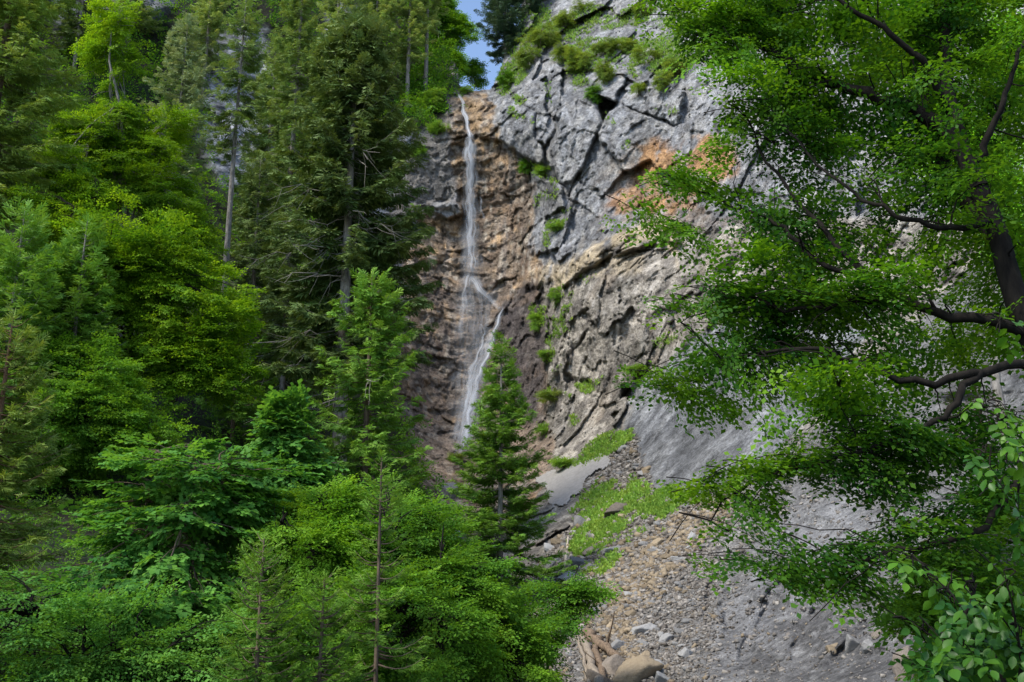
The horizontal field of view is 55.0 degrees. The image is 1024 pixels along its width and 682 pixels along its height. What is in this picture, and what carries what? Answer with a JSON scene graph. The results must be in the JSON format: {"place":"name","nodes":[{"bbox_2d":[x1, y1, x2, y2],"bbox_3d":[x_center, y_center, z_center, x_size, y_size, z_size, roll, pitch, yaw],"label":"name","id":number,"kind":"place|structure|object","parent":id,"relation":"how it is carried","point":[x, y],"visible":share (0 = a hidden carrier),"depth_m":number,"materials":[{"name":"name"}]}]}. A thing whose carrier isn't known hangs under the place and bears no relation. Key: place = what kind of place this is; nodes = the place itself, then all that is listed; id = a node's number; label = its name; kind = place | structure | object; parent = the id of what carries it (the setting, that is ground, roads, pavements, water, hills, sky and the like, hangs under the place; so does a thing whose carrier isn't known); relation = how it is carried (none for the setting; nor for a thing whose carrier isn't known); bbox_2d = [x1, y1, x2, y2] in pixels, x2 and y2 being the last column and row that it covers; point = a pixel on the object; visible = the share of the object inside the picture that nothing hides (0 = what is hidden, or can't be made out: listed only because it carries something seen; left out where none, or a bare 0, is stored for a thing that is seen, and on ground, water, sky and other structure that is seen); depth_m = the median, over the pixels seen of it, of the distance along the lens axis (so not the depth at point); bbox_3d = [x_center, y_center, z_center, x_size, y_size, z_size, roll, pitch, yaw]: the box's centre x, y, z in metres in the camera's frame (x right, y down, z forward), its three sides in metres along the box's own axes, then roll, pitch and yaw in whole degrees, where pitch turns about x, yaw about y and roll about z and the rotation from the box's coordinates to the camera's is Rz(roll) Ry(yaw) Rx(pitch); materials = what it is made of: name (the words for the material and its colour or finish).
{"place":"outdoors","nodes":[
{"label":"outdoors","id":0,"kind":"place"},
{"bbox_2d":[0,0,534,681],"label":"hillside","id":1,"kind":"structure","parent":0,"point":[220,106],"depth_m":82.09,"materials":[{"name":"green plant"}]},
{"bbox_2d":[0,194,66,493],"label":"fir tree","id":2,"kind":"object","parent":1,"relation":"on","point":[33,279],"visible":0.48,"depth_m":34.25,"materials":[{"name":"green plant"}]},
{"bbox_2d":[0,302,80,608],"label":"spruce tree","id":3,"kind":"object","parent":1,"relation":"on","point":[16,418],"visible":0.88,"depth_m":20.23,"materials":[{"name":"green plant"}]},
{"bbox_2d":[0,0,98,226],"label":"spruce tree","id":4,"kind":"object","parent":1,"relation":"on","point":[25,69],"visible":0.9,"depth_m":46.09,"materials":[{"name":"green plant"}]},
{"bbox_2d":[40,0,114,72],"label":"spruce tree","id":5,"kind":"object","parent":1,"relation":"on","point":[74,21],"visible":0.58,"depth_m":84.61,"materials":[{"name":"green plant"}]},
{"bbox_2d":[32,210,131,482],"bbox_3d":[-16.824,0.092,37.017,4.807,10.675,4.602,12,-19,-41],"label":"fir tree","id":6,"kind":"object","parent":1,"relation":"on","point":[91,283],"visible":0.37,"depth_m":37.16,"materials":[{"name":"green plant"}]},
{"bbox_2d":[0,241,198,493],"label":"beech tree","id":7,"kind":"object","parent":1,"relation":"on","point":[98,406],"visible":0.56,"depth_m":33.33,"materials":[{"name":"green plant"}]},
{"bbox_2d":[0,0,233,368],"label":"beech tree","id":8,"kind":"object","parent":1,"relation":"on","point":[113,146],"visible":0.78,"depth_m":53.09,"materials":[{"name":"green plant"}]},
{"bbox_2d":[105,0,163,37],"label":"spruce tree","id":9,"kind":"object","parent":1,"relation":"on","point":[144,21],"visible":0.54,"depth_m":92.24,"materials":[{"name":"green plant"}]},
{"bbox_2d":[1,161,269,474],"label":"beech tree","id":10,"kind":"object","parent":1,"relation":"on","point":[158,289],"visible":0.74,"depth_m":39.39,"materials":[{"name":"green plant"}]},
{"bbox_2d":[0,568,274,681],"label":"beech tree","id":11,"kind":"object","parent":1,"relation":"on","point":[191,659],"visible":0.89,"depth_m":16.09,"materials":[{"name":"green plant"}]},
{"bbox_2d":[1,432,323,664],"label":"maple tree","id":12,"kind":"object","parent":1,"relation":"on","point":[203,512],"visible":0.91,"depth_m":19.36,"materials":[{"name":"green plant"}]},
{"bbox_2d":[136,11,223,193],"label":"spruce tree","id":13,"kind":"object","parent":1,"relation":"on","point":[191,83],"visible":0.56,"depth_m":72.23,"materials":[{"name":"green plant"}]},
{"bbox_2d":[180,0,232,91],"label":"spruce tree","id":14,"kind":"object","parent":1,"relation":"on","point":[215,18],"visible":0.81,"depth_m":93.57,"materials":[{"name":"green plant"}]},
{"bbox_2d":[198,0,273,297],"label":"spruce tree","id":15,"kind":"object","parent":1,"relation":"on","point":[249,53],"visible":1,"depth_m":61.31,"materials":[{"name":"green plant"}]},
{"bbox_2d":[195,295,279,440],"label":"spruce tree","id":16,"kind":"object","parent":1,"relation":"on","point":[229,414],"visible":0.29,"depth_m":48.90,"materials":[{"name":"green plant"}]},
{"bbox_2d":[215,152,291,363],"bbox_3d":[-16.238,-5.208,62.981,5.729,15.005,5.761,0,-14,0],"label":"spruce tree","id":17,"kind":"object","parent":1,"relation":"on","point":[251,219],"visible":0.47,"depth_m":63.24,"materials":[{"name":"green plant"}]},
{"bbox_2d":[222,29,297,287],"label":"spruce tree","id":18,"kind":"object","parent":1,"relation":"on","point":[272,132],"visible":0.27,"depth_m":75.79,"materials":[{"name":"green plant"}]},
{"bbox_2d":[207,528,316,681],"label":"fir tree","id":19,"kind":"object","parent":1,"relation":"on","point":[265,629],"visible":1,"depth_m":14.40,"materials":[{"name":"green plant"}]},
{"bbox_2d":[0,0,560,681],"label":"undergrowth","id":20,"kind":"object","parent":1,"relation":"on","point":[442,58],"visible":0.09,"depth_m":76.95,"materials":[{"name":"green plant"}]},
{"bbox_2d":[244,0,323,383],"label":"spruce tree","id":21,"kind":"object","parent":1,"relation":"on","point":[300,51],"visible":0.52,"depth_m":67.80,"materials":[{"name":"green plant"}]},
{"bbox_2d":[238,196,332,422],"bbox_3d":[-13.229,-2.038,58.572,6.963,14.259,6.774,-4,-15,17],"label":"spruce tree","id":22,"kind":"object","parent":1,"relation":"on","point":[270,314],"visible":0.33,"depth_m":57.82,"materials":[{"name":"green plant"}]},
{"bbox_2d":[238,378,349,526],"bbox_3d":[-6.872,4.225,30.841,3.384,6.007,3.822,-11,-18,37],"label":"maple tree","id":23,"kind":"object","parent":1,"relation":"on","point":[284,439],"visible":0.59,"depth_m":30.73,"materials":[{"name":"green plant"}]},
{"bbox_2d":[198,473,401,679],"bbox_3d":[-4.011,4.622,19.222,3.407,4.439,4.892,-2,-14,7],"label":"beech tree","id":24,"kind":"object","parent":1,"relation":"on","point":[320,535],"visible":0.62,"depth_m":19.60,"materials":[{"name":"green plant"}]},
{"bbox_2d":[271,567,363,681],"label":"fir tree","id":25,"kind":"object","parent":1,"relation":"on","point":[323,616],"visible":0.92,"depth_m":14.80,"materials":[{"name":"green plant"}]},
{"bbox_2d":[309,0,363,76],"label":"spruce tree","id":26,"kind":"object","parent":1,"relation":"on","point":[336,10],"visible":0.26,"depth_m":100.41,"materials":[{"name":"green plant"}]},
{"bbox_2d":[233,3,445,482],"bbox_3d":[-9.151,-5.434,51.553,9.823,26.985,11.558,-7,-16,26],"label":"spruce tree","id":27,"kind":"object","parent":1,"relation":"on","point":[352,135],"visible":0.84,"depth_m":51.71,"materials":[{"name":"green plant"}]},
{"bbox_2d":[305,448,434,681],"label":"fir tree","id":28,"kind":"object","parent":1,"relation":"on","point":[377,581],"visible":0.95,"depth_m":16.11,"materials":[{"name":"green plant"}]},
{"bbox_2d":[304,266,446,518],"bbox_3d":[-6.336,2.452,43.343,6.850,12.569,7.142,-9,-17,33],"label":"spruce tree","id":29,"kind":"object","parent":1,"relation":"on","point":[370,382],"visible":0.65,"depth_m":43.35,"materials":[{"name":"green plant"}]},
{"bbox_2d":[353,0,406,80],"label":"spruce tree","id":30,"kind":"object","parent":1,"relation":"on","point":[383,8],"visible":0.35,"depth_m":102.45,"materials":[{"name":"green plant"}]},
{"bbox_2d":[385,0,439,106],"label":"spruce tree","id":31,"kind":"object","parent":1,"relation":"on","point":[418,23],"visible":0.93,"depth_m":103.61,"materials":[{"name":"green plant"}]},
{"bbox_2d":[413,0,450,91],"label":"spruce tree","id":32,"kind":"object","parent":1,"relation":"on","point":[433,11],"visible":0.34,"depth_m":106.52,"materials":[{"name":"green plant"}]},
{"bbox_2d":[422,87,447,111],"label":"shrub","id":33,"kind":"object","parent":1,"relation":"on","point":[433,97],"visible":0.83,"depth_m":101.01,"materials":[{"name":"green plant"}]},
{"bbox_2d":[449,392,525,577],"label":"fir tree","id":34,"kind":"object","parent":1,"relation":"on","point":[472,484],"visible":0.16,"depth_m":41.78,"materials":[{"name":"green plant"}]},
{"bbox_2d":[454,0,517,90],"label":"sky","id":35,"kind":"structure","parent":0,"point":[474,50],"materials":[{"name":"blue"}]},
{"bbox_2d":[388,0,1023,585],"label":"cliff","id":36,"kind":"structure","parent":0,"point":[488,224],"depth_m":81.36,"materials":[{"name":"grey stone"}]},
{"bbox_2d":[425,118,450,133],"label":"shrub","id":37,"kind":"object","parent":36,"relation":"on","point":[436,127],"visible":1,"depth_m":98.38,"materials":[{"name":"green plant"}]},
{"bbox_2d":[438,482,457,498],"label":"boulder","id":38,"kind":"object","parent":36,"relation":"on","point":[445,491],"visible":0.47,"depth_m":68.74,"materials":[{"name":"stone"}]},
{"bbox_2d":[446,451,466,460],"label":"shrub","id":39,"kind":"object","parent":36,"relation":"on","point":[458,456],"visible":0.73,"depth_m":77.11,"materials":[{"name":"green plant"}]},
{"bbox_2d":[429,0,490,90],"bbox_3d":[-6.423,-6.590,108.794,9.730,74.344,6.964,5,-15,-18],"label":"beech tree","id":40,"kind":"object","parent":36,"relation":"on","point":[461,28],"visible":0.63,"depth_m":115.90,"materials":[{"name":"green plant"}]},
{"bbox_2d":[459,96,500,438],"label":"waterfall","id":41,"kind":"structure","parent":36,"relation":"on","point":[472,163],"depth_m":96.40,"materials":[{"name":"liquid"}]},
{"bbox_2d":[473,0,531,65],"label":"pine tree","id":42,"kind":"object","parent":36,"relation":"on","point":[501,21],"visible":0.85,"depth_m":110.71,"materials":[{"name":"green plant"}]},
{"bbox_2d":[494,69,514,88],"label":"shrub","id":43,"kind":"object","parent":36,"relation":"on","point":[502,79],"visible":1,"depth_m":101.92,"materials":[{"name":"green plant"}]},
{"bbox_2d":[517,158,531,174],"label":"shrub","id":44,"kind":"object","parent":36,"relation":"on","point":[524,164],"visible":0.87,"depth_m":92.55,"materials":[{"name":"green plant"}]},
{"bbox_2d":[512,46,542,69],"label":"shrub","id":45,"kind":"object","parent":36,"relation":"on","point":[524,57],"visible":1,"depth_m":101.05,"materials":[{"name":"green plant"}]},
{"bbox_2d":[515,0,545,15],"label":"pine tree","id":46,"kind":"object","parent":36,"relation":"on","point":[534,7],"visible":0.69,"depth_m":112.62,"materials":[{"name":"green plant"}]},
{"bbox_2d":[526,310,542,332],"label":"shrub","id":47,"kind":"object","parent":36,"relation":"on","point":[533,316],"visible":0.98,"depth_m":83.31,"materials":[{"name":"green plant"}]},
{"bbox_2d":[517,20,562,49],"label":"shrub","id":48,"kind":"object","parent":36,"relation":"on","point":[541,38],"visible":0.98,"depth_m":103.90,"materials":[{"name":"green plant"}]},
{"bbox_2d":[533,424,548,436],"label":"shrub","id":49,"kind":"object","parent":36,"relation":"on","point":[543,429],"visible":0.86,"depth_m":74.48,"materials":[{"name":"green plant"}]},
{"bbox_2d":[533,164,549,176],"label":"shrub","id":50,"kind":"object","parent":36,"relation":"on","point":[541,169],"visible":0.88,"depth_m":89.51,"materials":[{"name":"green plant"}]},
{"bbox_2d":[537,347,551,360],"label":"shrub","id":51,"kind":"object","parent":36,"relation":"on","point":[543,355],"visible":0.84,"depth_m":79.27,"materials":[{"name":"green plant"}]},
{"bbox_2d":[535,388,562,403],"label":"shrub","id":52,"kind":"object","parent":36,"relation":"on","point":[545,396],"visible":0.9,"depth_m":76.14,"materials":[{"name":"green plant"}]},
{"bbox_2d":[546,286,560,307],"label":"shrub","id":53,"kind":"object","parent":36,"relation":"on","point":[552,295],"visible":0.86,"depth_m":80.43,"materials":[{"name":"green plant"}]},
{"bbox_2d":[543,219,564,231],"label":"shrub","id":54,"kind":"object","parent":36,"relation":"on","point":[553,227],"visible":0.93,"depth_m":84.18,"materials":[{"name":"green plant"}]},
{"bbox_2d":[410,2,714,575],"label":"grass","id":55,"kind":"structure","parent":36,"relation":"on","point":[654,503],"depth_m":61.94,"materials":[{"name":"green plant"}]},
{"bbox_2d":[549,39,575,65],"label":"shrub","id":56,"kind":"object","parent":36,"relation":"on","point":[557,51],"visible":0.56,"depth_m":98.84,"materials":[{"name":"green plant"}]},
{"bbox_2d":[551,456,574,468],"bbox_3d":[3.291,7.783,63.552,1.861,1.009,1.687,0,-14,0],"label":"shrub","id":57,"kind":"object","parent":36,"relation":"on","point":[562,463],"visible":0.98,"depth_m":63.24,"materials":[{"name":"green plant"}]},
{"bbox_2d":[550,9,577,28],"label":"shrub","id":58,"kind":"object","parent":36,"relation":"on","point":[563,17],"visible":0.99,"depth_m":104.78,"materials":[{"name":"green plant"}]},
{"bbox_2d":[535,453,610,505],"bbox_3d":[3.959,8.883,61.812,4.227,3.770,10.825,1,-14,-6],"label":"rock slab","id":59,"kind":"object","parent":36,"relation":"on","point":[564,484],"visible":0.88,"depth_m":59.90,"materials":[{"name":"stone"}]},
{"bbox_2d":[561,43,595,74],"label":"shrub","id":60,"kind":"object","parent":36,"relation":"on","point":[580,60],"visible":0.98,"depth_m":95.47,"materials":[{"name":"green plant"}]},
{"bbox_2d":[570,0,611,14],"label":"shrub","id":61,"kind":"object","parent":36,"relation":"on","point":[580,6],"visible":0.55,"depth_m":105.33,"materials":[{"name":"green plant"}]},
{"bbox_2d":[582,80,603,104],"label":"shrub","id":62,"kind":"object","parent":36,"relation":"on","point":[590,94],"visible":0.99,"depth_m":88.28,"materials":[{"name":"green plant"}]},
{"bbox_2d":[590,35,618,54],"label":"shrub","id":63,"kind":"object","parent":36,"relation":"on","point":[607,45],"visible":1,"depth_m":94.64,"materials":[{"name":"green plant"}]},
{"bbox_2d":[592,59,616,84],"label":"shrub","id":64,"kind":"object","parent":36,"relation":"on","point":[604,71],"visible":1,"depth_m":88.99,"materials":[{"name":"green plant"}]},
{"bbox_2d":[614,37,636,53],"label":"shrub","id":65,"kind":"object","parent":36,"relation":"on","point":[630,43],"visible":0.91,"depth_m":94.25,"materials":[{"name":"green plant"}]},
{"bbox_2d":[621,362,648,378],"bbox_3d":[8.129,1.886,64.144,2.174,1.201,1.940,0,-14,0],"label":"shrub","id":66,"kind":"object","parent":36,"relation":"on","point":[635,367],"visible":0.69,"depth_m":63.85,"materials":[{"name":"green plant"}]},
{"bbox_2d":[630,81,647,94],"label":"shrub","id":67,"kind":"object","parent":36,"relation":"on","point":[638,88],"visible":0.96,"depth_m":84.18,"materials":[{"name":"green plant"}]},
{"bbox_2d":[631,1,656,17],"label":"shrub","id":68,"kind":"object","parent":36,"relation":"on","point":[637,11],"visible":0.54,"depth_m":98.45,"materials":[{"name":"green plant"}]},
{"bbox_2d":[629,44,666,63],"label":"shrub","id":69,"kind":"object","parent":36,"relation":"on","point":[637,55],"visible":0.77,"depth_m":87.73,"materials":[{"name":"green plant"}]},
{"bbox_2d":[651,69,673,92],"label":"shrub","id":70,"kind":"object","parent":36,"relation":"on","point":[661,82],"visible":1,"depth_m":81.49,"materials":[{"name":"green plant"}]},
{"bbox_2d":[662,57,690,78],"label":"shrub","id":71,"kind":"object","parent":36,"relation":"on","point":[674,64],"visible":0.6,"depth_m":83.08,"materials":[{"name":"green plant"}]},
{"bbox_2d":[518,261,1023,681],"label":"scree slope","id":72,"kind":"structure","parent":0,"point":[1012,388],"depth_m":26.97,"materials":[{"name":"grey gravel"}]},
{"bbox_2d":[247,469,572,681],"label":"beech tree","id":73,"kind":"object","parent":72,"relation":"on","point":[468,642],"visible":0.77,"depth_m":19.35,"materials":[{"name":"green plant"}]},
{"bbox_2d":[438,329,577,592],"bbox_3d":[-0.417,5.044,39.793,6.082,11.364,5.554,0,-14,0],"label":"fir tree","id":74,"kind":"object","parent":72,"relation":"on","point":[515,465],"visible":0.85,"depth_m":39.59,"materials":[{"name":"green plant"}]},
{"bbox_2d":[493,565,622,681],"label":"beech tree","id":75,"kind":"object","parent":72,"relation":"on","point":[581,596],"visible":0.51,"depth_m":22.42,"materials":[{"name":"green plant"}]},
{"bbox_2d":[557,571,574,580],"bbox_3d":[2.403,9.584,39.859,1.120,0.529,0.641,4,-15,-17],"label":"boulder","id":76,"kind":"object","parent":72,"relation":"on","point":[563,576],"visible":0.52,"depth_m":39.60,"materials":[{"name":"stone"}]},
{"bbox_2d":[569,556,585,565],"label":"boulder","id":77,"kind":"object","parent":72,"relation":"on","point":[577,560],"visible":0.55,"depth_m":41.25,"materials":[{"name":"grey stone"}]},
{"bbox_2d":[573,515,585,529],"bbox_3d":[3.518,9.389,50.166,0.828,0.998,1.097,0,-14,0],"label":"boulder","id":78,"kind":"object","parent":72,"relation":"on","point":[579,520],"visible":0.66,"depth_m":49.85,"materials":[{"name":"grey stone"}]},
{"bbox_2d":[575,635,590,681],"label":"log","id":79,"kind":"object","parent":72,"relation":"on","point":[582,653],"visible":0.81,"depth_m":26.87,"materials":[{"name":"brown wood"}]},
{"bbox_2d":[579,634,603,681],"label":"log","id":80,"kind":"object","parent":72,"relation":"on","point":[591,662],"visible":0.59,"depth_m":26.12,"materials":[{"name":"brown wood"}]},
{"bbox_2d":[583,644,610,681],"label":"log","id":81,"kind":"object","parent":72,"relation":"on","point":[598,659],"visible":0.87,"depth_m":25.71,"materials":[{"name":"brown wood"}]},
{"bbox_2d":[577,611,621,656],"bbox_3d":[2.386,8.441,27.980,1.367,1.487,4.090,4,-15,-17],"label":"log","id":82,"kind":"object","parent":81,"relation":"on","point":[602,645],"visible":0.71,"depth_m":28.04,"materials":[{"name":"brown wood"}]},
{"bbox_2d":[585,669,613,681],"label":"boulder","id":83,"kind":"object","parent":72,"relation":"on","point":[591,674],"visible":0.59,"depth_m":24.16,"materials":[{"name":"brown stone"}]},
{"bbox_2d":[598,654,624,675],"bbox_3d":[2.612,8.525,25.321,0.641,0.903,0.993,-13,-19,42],"label":"boulder","id":84,"kind":"object","parent":72,"relation":"on","point":[612,664],"visible":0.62,"depth_m":25.18,"materials":[{"name":"brown stone"}]},
{"bbox_2d":[604,502,626,516],"bbox_3d":[5.298,8.283,48.190,1.836,0.783,1.004,4,-14,-14],"label":"boulder","id":85,"kind":"object","parent":72,"relation":"on","point":[615,507],"visible":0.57,"depth_m":47.77,"materials":[{"name":"grey stone"}]},
{"bbox_2d":[611,639,625,649],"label":"boulder","id":86,"kind":"object","parent":72,"relation":"on","point":[616,644],"visible":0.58,"depth_m":27.85,"materials":[{"name":"grey stone"}]},
{"bbox_2d":[612,655,663,681],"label":"boulder","id":87,"kind":"object","parent":72,"relation":"on","point":[639,668],"visible":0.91,"depth_m":23.94,"materials":[{"name":"beige stone"}]},
{"bbox_2d":[631,623,656,634],"bbox_3d":[3.930,8.479,28.877,0.892,0.378,0.569,0,-14,0],"label":"boulder","id":88,"kind":"object","parent":72,"relation":"on","point":[643,628],"visible":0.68,"depth_m":28.73,"materials":[{"name":"stone"}]},
{"bbox_2d":[655,671,668,681],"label":"boulder","id":89,"kind":"object","parent":72,"relation":"on","point":[660,677],"visible":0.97,"depth_m":23.30,"materials":[{"name":"stone"}]},
{"bbox_2d":[658,633,673,642],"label":"boulder","id":90,"kind":"object","parent":72,"relation":"on","point":[665,637],"visible":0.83,"depth_m":27.03,"materials":[{"name":"grey stone"}]},
{"bbox_2d":[677,647,693,657],"bbox_3d":[4.486,7.999,25.158,0.482,0.339,0.315,5,-15,-20],"label":"boulder","id":91,"kind":"object","parent":72,"relation":"on","point":[684,652],"visible":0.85,"depth_m":25.04,"materials":[{"name":"stone"}]},
{"bbox_2d":[517,431,929,681],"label":"rubble","id":92,"kind":"object","parent":72,"relation":"on","point":[666,568],"visible":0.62,"depth_m":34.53,"materials":[{"name":"grey gravel"}]},
{"bbox_2d":[602,0,1023,636],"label":"beech tree","id":93,"kind":"object","parent":72,"relation":"on","point":[936,108],"visible":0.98,"depth_m":11.21,"materials":[{"name":"green plant"}]},
{"bbox_2d":[845,634,859,652],"bbox_3d":[6.953,6.172,19.957,0.399,0.443,0.336,0,-14,0],"label":"boulder","id":94,"kind":"object","parent":72,"relation":"on","point":[852,643],"visible":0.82,"depth_m":19.88,"materials":[{"name":"grey stone"}]},
{"bbox_2d":[861,639,872,653],"bbox_3d":[6.990,6.015,19.313,0.252,0.306,0.326,-4,-15,16],"label":"boulder","id":95,"kind":"object","parent":72,"relation":"on","point":[866,643],"visible":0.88,"depth_m":19.24,"materials":[{"name":"grey stone"}]},
{"bbox_2d":[892,645,913,680],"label":"boulder","id":96,"kind":"object","parent":72,"relation":"on","point":[897,668],"visible":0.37,"depth_m":15.68,"materials":[{"name":"brown stone"}]},
{"bbox_2d":[867,463,1023,681],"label":"beech tree","id":97,"kind":"object","parent":72,"relation":"on","point":[984,588],"visible":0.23,"depth_m":10.81,"materials":[{"name":"green plant"}]},
{"bbox_2d":[880,548,1023,681],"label":"sapling","id":98,"kind":"object","parent":72,"relation":"on","point":[965,651],"visible":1,"depth_m":4.80,"materials":[{"name":"green plant"}]},
{"bbox_2d":[888,4,1023,436],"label":"beech tree","id":99,"kind":"object","parent":72,"relation":"on","point":[997,386],"visible":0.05,"depth_m":28.70,"materials":[{"name":"green plant"}]},
{"bbox_2d":[909,384,1023,589],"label":"tree","id":100,"kind":"object","parent":72,"relation":"on","point":[972,399],"visible":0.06,"depth_m":13.53,"materials":[{"name":"green plant"}]},
{"bbox_2d":[960,312,1023,566],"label":"sapling","id":101,"kind":"object","parent":72,"relation":"on","point":[1013,454],"visible":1,"depth_m":5.21,"materials":[{"name":"green plant"}]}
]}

